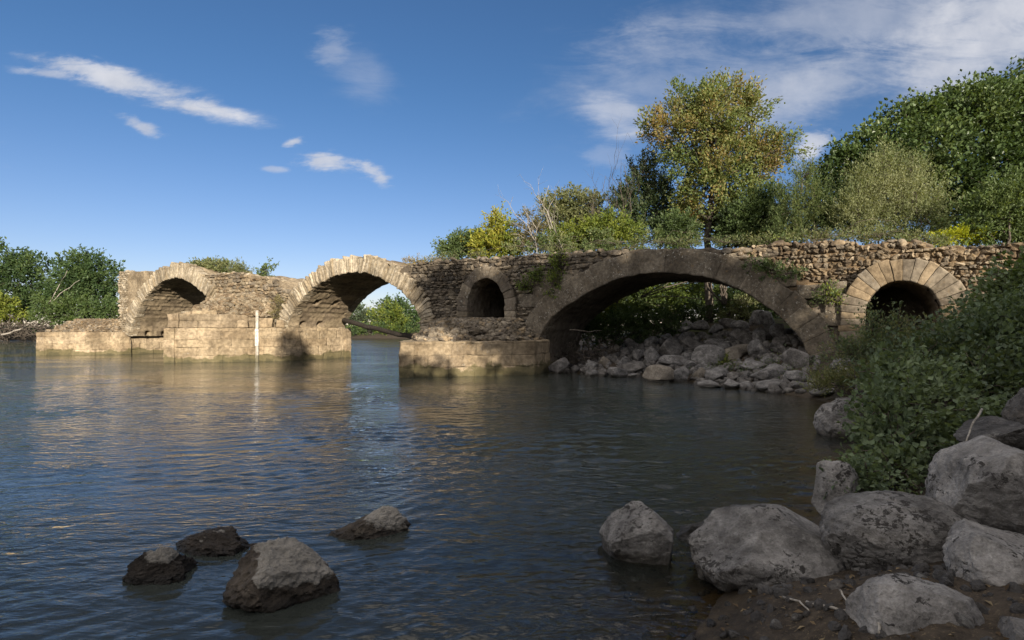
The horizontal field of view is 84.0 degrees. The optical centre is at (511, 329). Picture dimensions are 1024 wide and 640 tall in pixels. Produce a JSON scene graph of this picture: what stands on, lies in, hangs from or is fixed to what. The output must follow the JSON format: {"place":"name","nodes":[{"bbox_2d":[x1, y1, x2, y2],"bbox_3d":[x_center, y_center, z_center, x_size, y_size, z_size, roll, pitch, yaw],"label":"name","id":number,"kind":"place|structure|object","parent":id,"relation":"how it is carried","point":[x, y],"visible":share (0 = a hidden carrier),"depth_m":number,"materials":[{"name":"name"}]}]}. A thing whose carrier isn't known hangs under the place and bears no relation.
{"place":"outdoors","nodes":[
{"label":"outdoors","id":0,"kind":"place"},
{"bbox_2d":[0,339,863,639],"bbox_3d":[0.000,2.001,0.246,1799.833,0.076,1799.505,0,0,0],"label":"water","id":1,"kind":"structure","parent":0,"point":[496,491],"depth_m":7.75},
{"bbox_2d":[122,546,197,584],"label":"boulder","id":2,"kind":"object","parent":1,"relation":"in","point":[162,565],"visible":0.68,"depth_m":4.54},
{"bbox_2d":[176,525,249,556],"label":"boulder","id":3,"kind":"object","parent":1,"relation":"in","point":[221,541],"visible":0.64,"depth_m":5.12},
{"bbox_2d":[255,310,258,361],"bbox_3d":[-15.883,0.750,35.470,0.220,3.900,0.200,0,0,0],"label":"water gauge","id":4,"kind":"object","parent":1,"relation":"in","point":[257,336],"visible":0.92,"depth_m":35.40,"materials":[{"name":"white paint"}]},
{"bbox_2d":[222,537,340,612],"bbox_3d":[-1.721,1.882,4.297,0.840,0.554,0.602,0,0,-11],"label":"boulder","id":5,"kind":"object","parent":1,"relation":"in","point":[273,576],"visible":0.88,"depth_m":4.19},
{"bbox_2d":[328,506,411,539],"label":"boulder","id":6,"kind":"object","parent":1,"relation":"in","point":[382,521],"visible":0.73,"depth_m":5.55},
{"bbox_2d":[548,357,569,373],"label":"rock","id":7,"kind":"object","parent":1,"relation":"in","point":[560,365],"visible":1,"depth_m":26.12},
{"bbox_2d":[599,500,673,577],"bbox_3d":[1.141,1.875,5.065,0.654,0.661,0.609,0,0,0],"label":"boulder","id":8,"kind":"object","parent":1,"relation":"in","point":[637,537],"visible":0.98,"depth_m":4.87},
{"bbox_2d":[642,364,673,380],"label":"rock","id":9,"kind":"object","parent":1,"relation":"on","point":[657,372],"visible":0.97,"depth_m":21.80,"materials":[{"name":"stone"}]},
{"bbox_2d":[697,380,721,387],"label":"rock","id":10,"kind":"object","parent":1,"relation":"in","point":[707,384],"visible":0.96,"depth_m":19.63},
{"bbox_2d":[724,379,739,388],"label":"rock","id":11,"kind":"object","parent":1,"relation":"in","point":[730,384],"visible":0.88,"depth_m":19.18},
{"bbox_2d":[0,316,1023,639],"bbox_3d":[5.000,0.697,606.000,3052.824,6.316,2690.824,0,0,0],"label":"ground","id":12,"kind":"structure","parent":0,"point":[582,574],"depth_m":4.42,"materials":[{"name":"soil"}]},
{"bbox_2d":[0,290,33,340],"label":"shrub","id":13,"kind":"object","parent":12,"relation":"on","point":[7,306],"visible":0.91,"depth_m":104.36,"materials":[{"name":"green plant"}]},
{"bbox_2d":[0,315,54,340],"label":"driftwood","id":14,"kind":"object","parent":12,"relation":"on","point":[19,332],"visible":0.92,"depth_m":102.01,"materials":[{"name":"grey wood"}]},
{"bbox_2d":[0,236,67,331],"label":"tree","id":15,"kind":"object","parent":12,"relation":"on","point":[14,267],"visible":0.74,"depth_m":110.25,"materials":[{"name":"green plant"}]},
{"bbox_2d":[25,291,119,327],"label":"shrub","id":16,"kind":"object","parent":12,"relation":"on","point":[106,309],"visible":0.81,"depth_m":102.88,"materials":[{"name":"green plant"}]},
{"bbox_2d":[27,244,125,318],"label":"tree","id":17,"kind":"object","parent":12,"relation":"on","point":[88,275],"visible":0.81,"depth_m":106.33,"materials":[{"name":"green plant"}]},
{"bbox_2d":[345,302,375,327],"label":"tree","id":18,"kind":"object","parent":12,"relation":"on","point":[358,314],"visible":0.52,"depth_m":163.39,"materials":[{"name":"green plant"}]},
{"bbox_2d":[346,319,419,335],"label":"shrub","id":19,"kind":"object","parent":12,"relation":"on","point":[359,331],"visible":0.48,"depth_m":123.18,"materials":[{"name":"green plant"}]},
{"bbox_2d":[363,298,412,332],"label":"tree","id":20,"kind":"object","parent":12,"relation":"on","point":[388,314],"visible":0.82,"depth_m":124.89,"materials":[{"name":"green plant"}]},
{"bbox_2d":[370,292,420,327],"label":"tree","id":21,"kind":"object","parent":12,"relation":"on","point":[401,302],"visible":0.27,"depth_m":130.66,"materials":[{"name":"green plant"}]},
{"bbox_2d":[460,200,529,257],"bbox_3d":[-1.075,-4.240,34.016,4.397,7.128,2.905,0,0,0],"label":"tree","id":22,"kind":"object","parent":12,"relation":"on","point":[495,235],"visible":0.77,"depth_m":33.54,"materials":[{"name":"yellow plant"}]},
{"bbox_2d":[496,166,562,254],"bbox_3d":[0.869,-5.539,31.450,3.846,6.710,3.706,0,0,0],"label":"bare tree","id":23,"kind":"object","parent":12,"relation":"on","point":[527,223],"visible":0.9,"depth_m":31.43,"materials":[{"name":"grey plant"}]},
{"bbox_2d":[36,239,1023,377],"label":"stone bridge","id":24,"kind":"structure","parent":12,"relation":"on","point":[481,316],"depth_m":28.02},
{"bbox_2d":[186,255,242,272],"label":"shrub","id":25,"kind":"object","parent":24,"relation":"on","point":[218,265],"visible":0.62,"depth_m":43.03,"materials":[{"name":"green plant"}]},
{"bbox_2d":[225,257,254,272],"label":"weed","id":26,"kind":"object","parent":24,"relation":"on","point":[237,267],"visible":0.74,"depth_m":41.88,"materials":[{"name":"green plant"}]},
{"bbox_2d":[251,257,279,276],"bbox_3d":[-17.148,-4.150,39.995,1.988,2.062,1.780,0,0,0],"label":"sapling","id":27,"kind":"object","parent":24,"relation":"on","point":[263,271],"visible":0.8,"depth_m":39.77,"materials":[{"name":"green plant"}]},
{"bbox_2d":[266,294,285,318],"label":"weed","id":28,"kind":"object","parent":24,"relation":"on","point":[276,312],"visible":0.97,"depth_m":36.67,"materials":[{"name":"green plant"}]},
{"bbox_2d":[342,318,412,338],"bbox_3d":[-8.825,-0.162,37.646,9.957,1.677,0.568,0,0,43],"label":"fallen trunk","id":29,"kind":"object","parent":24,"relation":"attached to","point":[376,328],"visible":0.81,"depth_m":37.77,"materials":[{"name":"brown wood"}]},
{"bbox_2d":[401,251,448,265],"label":"weed","id":30,"kind":"object","parent":24,"relation":"on","point":[411,260],"visible":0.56,"depth_m":31.73,"materials":[{"name":"green plant"}]},
{"bbox_2d":[429,225,493,259],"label":"shrub","id":31,"kind":"object","parent":24,"relation":"on","point":[455,244],"visible":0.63,"depth_m":34.07,"materials":[{"name":"green plant"}]},
{"bbox_2d":[506,198,550,255],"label":"shrub","id":32,"kind":"object","parent":24,"relation":"on","point":[525,234],"visible":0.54,"depth_m":33.22,"materials":[{"name":"green plant"}]},
{"bbox_2d":[513,266,547,293],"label":"ivy","id":33,"kind":"object","parent":24,"relation":"attached to","point":[537,273],"visible":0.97,"depth_m":27.53,"materials":[{"name":"green plant"}]},
{"bbox_2d":[540,248,569,298],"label":"ivy","id":34,"kind":"object","parent":24,"relation":"attached to","point":[553,274],"visible":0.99,"depth_m":26.93,"materials":[{"name":"green plant"}]},
{"bbox_2d":[537,216,585,252],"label":"shrub","id":35,"kind":"object","parent":24,"relation":"on","point":[566,228],"visible":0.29,"depth_m":32.06,"materials":[{"name":"green plant"}]},
{"bbox_2d":[439,230,744,259],"bbox_3d":[2.813,-3.901,27.526,15.803,1.073,1.820,0,0,28],"label":"weed","id":36,"kind":"object","parent":24,"relation":"on","point":[610,246],"visible":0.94,"depth_m":26.31,"materials":[{"name":"green plant"}]},
{"bbox_2d":[500,218,956,300],"bbox_3d":[10.392,-4.035,30.604,21.559,5.024,6.317,0,0,14],"label":"shrub","id":37,"kind":"object","parent":24,"relation":"on","point":[549,237],"visible":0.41,"depth_m":30.72,"materials":[{"name":"green plant"}]},
{"bbox_2d":[738,251,807,282],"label":"weed","id":38,"kind":"object","parent":24,"relation":"on","point":[773,267],"visible":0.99,"depth_m":22.34,"materials":[{"name":"green plant"}]},
{"bbox_2d":[807,278,847,312],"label":"ivy","id":39,"kind":"object","parent":24,"relation":"attached to","point":[836,296],"visible":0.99,"depth_m":21.30,"materials":[{"name":"green plant"}]},
{"bbox_2d":[736,218,959,246],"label":"weed","id":40,"kind":"object","parent":24,"relation":"on","point":[879,235],"visible":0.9,"depth_m":21.86,"materials":[{"name":"green plant"}]},
{"bbox_2d":[922,222,996,247],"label":"shrub","id":41,"kind":"object","parent":24,"relation":"on","point":[962,232],"visible":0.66,"depth_m":23.30,"materials":[{"name":"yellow plant"}]},
{"bbox_2d":[941,162,1023,245],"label":"shrub","id":42,"kind":"object","parent":24,"relation":"on","point":[994,209],"visible":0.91,"depth_m":23.13,"materials":[{"name":"green plant"}]},
{"bbox_2d":[531,181,609,236],"bbox_3d":[3.988,-3.787,37.001,5.862,11.642,3.629,0,0,-14],"label":"tree","id":43,"kind":"object","parent":12,"relation":"on","point":[567,204],"visible":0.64,"depth_m":36.44,"materials":[{"name":"green plant"}]},
{"bbox_2d":[554,331,621,365],"bbox_3d":[3.686,1.113,28.921,3.231,2.060,3.463,0,0,-40],"label":"driftwood","id":44,"kind":"object","parent":12,"relation":"on","point":[585,352],"visible":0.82,"depth_m":28.64,"materials":[{"name":"grey wood"}]},
{"bbox_2d":[573,203,650,252],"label":"shrub","id":45,"kind":"object","parent":12,"relation":"on","point":[625,232],"visible":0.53,"depth_m":31.60,"materials":[{"name":"green plant"}]},
{"bbox_2d":[607,367,627,377],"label":"rock","id":46,"kind":"object","parent":12,"relation":"on","point":[616,372],"visible":0.91,"depth_m":23.98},
{"bbox_2d":[575,119,662,303],"bbox_3d":[6.475,-7.073,33.718,5.627,11.031,3.767,0,0,0],"label":"bare tree","id":47,"kind":"object","parent":12,"relation":"on","point":[592,213],"visible":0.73,"depth_m":33.80,"materials":[{"name":"grey plant"}]},
{"bbox_2d":[588,287,658,344],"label":"shrub","id":48,"kind":"object","parent":12,"relation":"on","point":[608,309],"visible":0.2,"depth_m":35.47,"materials":[{"name":"green plant"}]},
{"bbox_2d":[622,361,646,373],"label":"rock","id":49,"kind":"object","parent":12,"relation":"on","point":[630,367],"visible":0.73,"depth_m":24.88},
{"bbox_2d":[579,300,697,351],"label":"shrub","id":50,"kind":"object","parent":12,"relation":"on","point":[629,321],"visible":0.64,"depth_m":32.65,"materials":[{"name":"green plant"}]},
{"bbox_2d":[632,349,644,360],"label":"rock","id":51,"kind":"object","parent":12,"relation":"on","point":[638,355],"visible":0.81,"depth_m":26.65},
{"bbox_2d":[603,143,687,339],"bbox_3d":[8.472,-5.347,35.262,6.343,12.532,4.081,0,0,0],"label":"evergreen tree","id":52,"kind":"object","parent":12,"relation":"on","point":[650,200],"visible":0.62,"depth_m":34.93,"materials":[{"name":"green plant"}]},
{"bbox_2d":[644,336,657,346],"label":"rock","id":53,"kind":"object","parent":12,"relation":"on","point":[650,340],"visible":0.73,"depth_m":28.93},
{"bbox_2d":[643,346,660,362],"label":"rock","id":54,"kind":"object","parent":12,"relation":"on","point":[650,353],"visible":0.81,"depth_m":26.05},
{"bbox_2d":[657,338,683,355],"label":"rock","id":55,"kind":"object","parent":12,"relation":"on","point":[670,347],"visible":0.73,"depth_m":26.08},
{"bbox_2d":[610,281,733,338],"bbox_3d":[9.964,-1.441,35.019,8.328,4.159,4.049,0,0,0],"label":"shrub","id":56,"kind":"object","parent":12,"relation":"on","point":[692,288],"visible":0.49,"depth_m":34.51,"materials":[{"name":"green plant"}]},
{"bbox_2d":[658,355,689,365],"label":"rock","id":57,"kind":"object","parent":12,"relation":"on","point":[678,360],"visible":0.73,"depth_m":24.62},
{"bbox_2d":[670,366,688,382],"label":"rock","id":58,"kind":"object","parent":12,"relation":"on","point":[681,374],"visible":0.83,"depth_m":21.93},
{"bbox_2d":[595,282,772,335],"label":"shrub","id":59,"kind":"object","parent":12,"relation":"on","point":[688,309],"visible":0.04,"depth_m":43.02,"materials":[{"name":"green plant"}]},
{"bbox_2d":[678,320,692,332],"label":"rock","id":60,"kind":"object","parent":12,"relation":"on","point":[684,328],"visible":0.62,"depth_m":32.02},
{"bbox_2d":[675,521,703,545],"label":"boulder","id":61,"kind":"object","parent":12,"relation":"on","point":[684,533],"visible":0.4,"depth_m":5.45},
{"bbox_2d":[561,326,820,394],"bbox_3d":[6.974,1.061,24.924,11.710,2.455,11.257,0,0,30],"label":"rubble","id":62,"kind":"object","parent":12,"relation":"on","point":[789,338],"visible":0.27,"depth_m":24.39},
{"bbox_2d":[690,367,705,377],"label":"rock","id":63,"kind":"object","parent":62,"relation":"on","point":[699,372],"visible":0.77,"depth_m":22.08,"materials":[{"name":"stone"}]},
{"bbox_2d":[682,337,702,347],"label":"rock","id":64,"kind":"object","parent":12,"relation":"on","point":[689,342],"visible":0.69,"depth_m":26.83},
{"bbox_2d":[692,320,709,330],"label":"rock","id":65,"kind":"object","parent":12,"relation":"on","point":[701,325],"visible":1,"depth_m":30.10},
{"bbox_2d":[691,344,724,364],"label":"rock","id":66,"kind":"object","parent":12,"relation":"on","point":[713,353],"visible":0.82,"depth_m":24.04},
{"bbox_2d":[704,338,723,344],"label":"rock","id":67,"kind":"object","parent":12,"relation":"on","point":[713,341],"visible":0.63,"depth_m":26.52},
{"bbox_2d":[708,323,723,332],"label":"rock","id":68,"kind":"object","parent":12,"relation":"on","point":[715,328],"visible":0.78,"depth_m":29.13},
{"bbox_2d":[704,367,728,380],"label":"rock","id":69,"kind":"object","parent":12,"relation":"on","point":[714,373],"visible":0.82,"depth_m":21.32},
{"bbox_2d":[649,180,787,304],"bbox_3d":[11.238,-4.756,31.618,7.967,6.789,3.343,0,0,0],"label":"shrub","id":70,"kind":"object","parent":12,"relation":"on","point":[730,219],"visible":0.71,"depth_m":31.04,"materials":[{"name":"green plant"}]},
{"bbox_2d":[633,65,815,322],"bbox_3d":[12.003,-7.760,33.236,10.085,15.600,5.826,0,0,-22],"label":"golden tree","id":71,"kind":"object","parent":12,"relation":"on","point":[719,172],"visible":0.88,"depth_m":32.32,"materials":[{"name":"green plant"}]},
{"bbox_2d":[718,318,735,328],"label":"rock","id":72,"kind":"object","parent":12,"relation":"on","point":[725,322],"visible":0.77,"depth_m":29.74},
{"bbox_2d":[679,284,780,322],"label":"shrub","id":73,"kind":"object","parent":12,"relation":"on","point":[694,302],"visible":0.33,"depth_m":32.72,"materials":[{"name":"green plant"}]},
{"bbox_2d":[724,344,747,362],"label":"rock","id":74,"kind":"object","parent":12,"relation":"on","point":[740,351],"visible":0.81,"depth_m":23.89,"materials":[{"name":"stone"}]},
{"bbox_2d":[712,292,762,320],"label":"shrub","id":75,"kind":"object","parent":12,"relation":"on","point":[737,302],"visible":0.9,"depth_m":31.53,"materials":[{"name":"green plant"}]},
{"bbox_2d":[730,320,749,329],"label":"rock","id":76,"kind":"object","parent":12,"relation":"on","point":[741,324],"visible":0.77,"depth_m":28.65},
{"bbox_2d":[729,328,752,343],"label":"rock","id":77,"kind":"object","parent":12,"relation":"on","point":[741,336],"visible":0.69,"depth_m":25.64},
{"bbox_2d":[741,358,767,370],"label":"rock","id":78,"kind":"object","parent":12,"relation":"on","point":[751,364],"visible":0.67,"depth_m":21.38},
{"bbox_2d":[749,310,760,325],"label":"rock","id":79,"kind":"object","parent":12,"relation":"on","point":[754,320],"visible":0.76,"depth_m":29.00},
{"bbox_2d":[747,339,767,356],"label":"rock","id":80,"kind":"object","parent":12,"relation":"on","point":[755,346],"visible":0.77,"depth_m":23.10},
{"bbox_2d":[752,330,765,342],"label":"rock","id":81,"kind":"object","parent":12,"relation":"on","point":[759,335],"visible":0.81,"depth_m":25.00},
{"bbox_2d":[758,310,774,326],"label":"rock","id":82,"kind":"object","parent":12,"relation":"on","point":[766,318],"visible":0.8,"depth_m":27.88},
{"bbox_2d":[687,503,846,591],"bbox_3d":[2.207,1.820,4.655,1.466,0.719,1.041,0,0,0],"label":"boulder","id":83,"kind":"object","parent":12,"relation":"on","point":[733,547],"visible":0.67,"depth_m":4.42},
{"bbox_2d":[735,179,801,247],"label":"shrub","id":84,"kind":"object","parent":12,"relation":"on","point":[773,189],"visible":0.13,"depth_m":31.44,"materials":[{"name":"green plant"}]},
{"bbox_2d":[750,363,787,380],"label":"rock","id":85,"kind":"object","parent":12,"relation":"on","point":[769,371],"visible":0.66,"depth_m":19.76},
{"bbox_2d":[756,379,785,391],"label":"rock","id":86,"kind":"object","parent":12,"relation":"on","point":[761,386],"visible":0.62,"depth_m":18.51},
{"bbox_2d":[770,323,784,338],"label":"rock","id":87,"kind":"object","parent":12,"relation":"on","point":[777,330],"visible":0.88,"depth_m":25.44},
{"bbox_2d":[770,337,785,347],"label":"rock","id":88,"kind":"object","parent":12,"relation":"on","point":[776,341],"visible":0.81,"depth_m":23.79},
{"bbox_2d":[781,347,808,367],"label":"rock","id":89,"kind":"object","parent":12,"relation":"on","point":[790,355],"visible":0.8,"depth_m":20.61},
{"bbox_2d":[783,370,808,381],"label":"rock","id":90,"kind":"object","parent":12,"relation":"on","point":[793,375],"visible":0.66,"depth_m":18.81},
{"bbox_2d":[791,381,809,388],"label":"rock","id":91,"kind":"object","parent":12,"relation":"on","point":[796,385],"visible":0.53,"depth_m":18.01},
{"bbox_2d":[757,149,866,243],"bbox_3d":[14.979,-5.277,28.456,5.240,7.818,3.557,0,0,0],"label":"shrub","id":92,"kind":"object","parent":12,"relation":"on","point":[807,206],"visible":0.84,"depth_m":28.14,"materials":[{"name":"green plant"}]},
{"bbox_2d":[611,441,1023,639],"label":"gravel","id":93,"kind":"structure","parent":12,"relation":"on","point":[941,574],"depth_m":3.75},
{"bbox_2d":[809,388,835,395],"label":"rock","id":94,"kind":"object","parent":12,"relation":"on","point":[815,393],"visible":0.53,"depth_m":16.50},
{"bbox_2d":[796,355,878,397],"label":"weed","id":95,"kind":"object","parent":12,"relation":"on","point":[834,377],"visible":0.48,"depth_m":15.97,"materials":[{"name":"green plant"}]},
{"bbox_2d":[811,460,865,514],"bbox_3d":[3.306,1.696,5.662,0.612,0.830,0.491,0,0,-29],"label":"boulder","id":96,"kind":"object","parent":12,"relation":"on","point":[838,471],"visible":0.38,"depth_m":5.51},
{"bbox_2d":[813,398,879,442],"bbox_3d":[6.450,1.791,10.866,1.238,0.932,0.862,0,0,-6],"label":"boulder","id":97,"kind":"object","parent":12,"relation":"on","point":[827,416],"visible":0.45,"depth_m":10.68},
{"bbox_2d":[689,340,1006,468],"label":"undergrowth","id":98,"kind":"object","parent":12,"relation":"on","point":[826,361],"visible":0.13,"depth_m":20.30,"materials":[{"name":"green plant"}]},
{"bbox_2d":[818,444,914,499],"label":"weed","id":99,"kind":"object","parent":12,"relation":"on","point":[872,478],"visible":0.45,"depth_m":5.52,"materials":[{"name":"green plant"}]},
{"bbox_2d":[721,415,1023,639],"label":"leaf litter","id":100,"kind":"object","parent":12,"relation":"on","point":[847,595],"visible":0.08,"depth_m":3.52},
{"bbox_2d":[816,296,935,395],"bbox_3d":[9.765,0.480,14.993,3.146,2.760,1.757,0,0,0],"label":"bush","id":101,"kind":"object","parent":12,"relation":"on","point":[864,340],"visible":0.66,"depth_m":14.93,"materials":[{"name":"green plant"}]},
{"bbox_2d":[817,133,971,243],"bbox_3d":[17.939,-5.332,26.917,6.562,7.912,3.776,0,0,0],"label":"willow bush","id":102,"kind":"object","parent":12,"relation":"on","point":[920,210],"visible":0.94,"depth_m":26.59,"materials":[{"name":"green plant"}]},
{"bbox_2d":[819,490,983,570],"bbox_3d":[2.984,1.583,4.365,1.182,0.641,0.887,0,0,11],"label":"boulder","id":103,"kind":"object","parent":12,"relation":"on","point":[875,530],"visible":0.66,"depth_m":4.13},
{"bbox_2d":[924,435,1023,534],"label":"boulder","id":104,"kind":"object","parent":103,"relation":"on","point":[980,478],"visible":0.88,"depth_m":4.09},
{"bbox_2d":[805,55,1023,246],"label":"fig tree","id":105,"kind":"object","parent":12,"relation":"on","point":[992,106],"visible":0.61,"depth_m":28.86,"materials":[{"name":"green plant"}]},
{"bbox_2d":[845,573,984,635],"bbox_3d":[2.274,1.671,3.214,0.695,0.498,0.602,0,0,-29],"label":"boulder","id":106,"kind":"object","parent":12,"relation":"on","point":[905,603],"visible":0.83,"depth_m":3.12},
{"bbox_2d":[822,337,1013,494],"bbox_3d":[5.236,1.257,7.249,1.991,2.330,3.601,0,0,43],"label":"bush","id":107,"kind":"object","parent":12,"relation":"on","point":[910,412],"visible":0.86,"depth_m":7.23,"materials":[{"name":"green plant"}]},
{"bbox_2d":[841,278,1023,424],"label":"bush","id":108,"kind":"object","parent":12,"relation":"on","point":[993,336],"visible":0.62,"depth_m":9.52,"materials":[{"name":"green plant"}]},
{"bbox_2d":[933,241,1023,339],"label":"bush","id":109,"kind":"object","parent":12,"relation":"on","point":[1010,277],"visible":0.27,"depth_m":13.09,"materials":[{"name":"green plant"}]},
{"bbox_2d":[942,519,1023,586],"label":"boulder","id":110,"kind":"object","parent":12,"relation":"on","point":[983,554],"visible":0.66,"depth_m":3.51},
{"bbox_2d":[953,416,1023,449],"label":"boulder","id":111,"kind":"object","parent":12,"relation":"on","point":[1005,431],"visible":0.61,"depth_m":5.66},
{"bbox_2d":[966,408,982,440],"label":"twig","id":112,"kind":"object","parent":111,"relation":"on","point":[977,417],"visible":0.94,"depth_m":5.63,"materials":[{"name":"wood"}]},
{"bbox_2d":[997,616,1023,639],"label":"boulder","id":113,"kind":"object","parent":12,"relation":"on","point":[1010,628],"visible":0.86,"depth_m":2.87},
{"bbox_2d":[1001,388,1023,424],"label":"boulder","id":114,"kind":"object","parent":12,"relation":"on","point":[1013,409],"visible":0.66,"depth_m":6.35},
{"bbox_2d":[0,0,1023,325],"label":"sky","id":115,"kind":"structure","parent":0,"point":[302,135],"materials":[{"name":"blue"}]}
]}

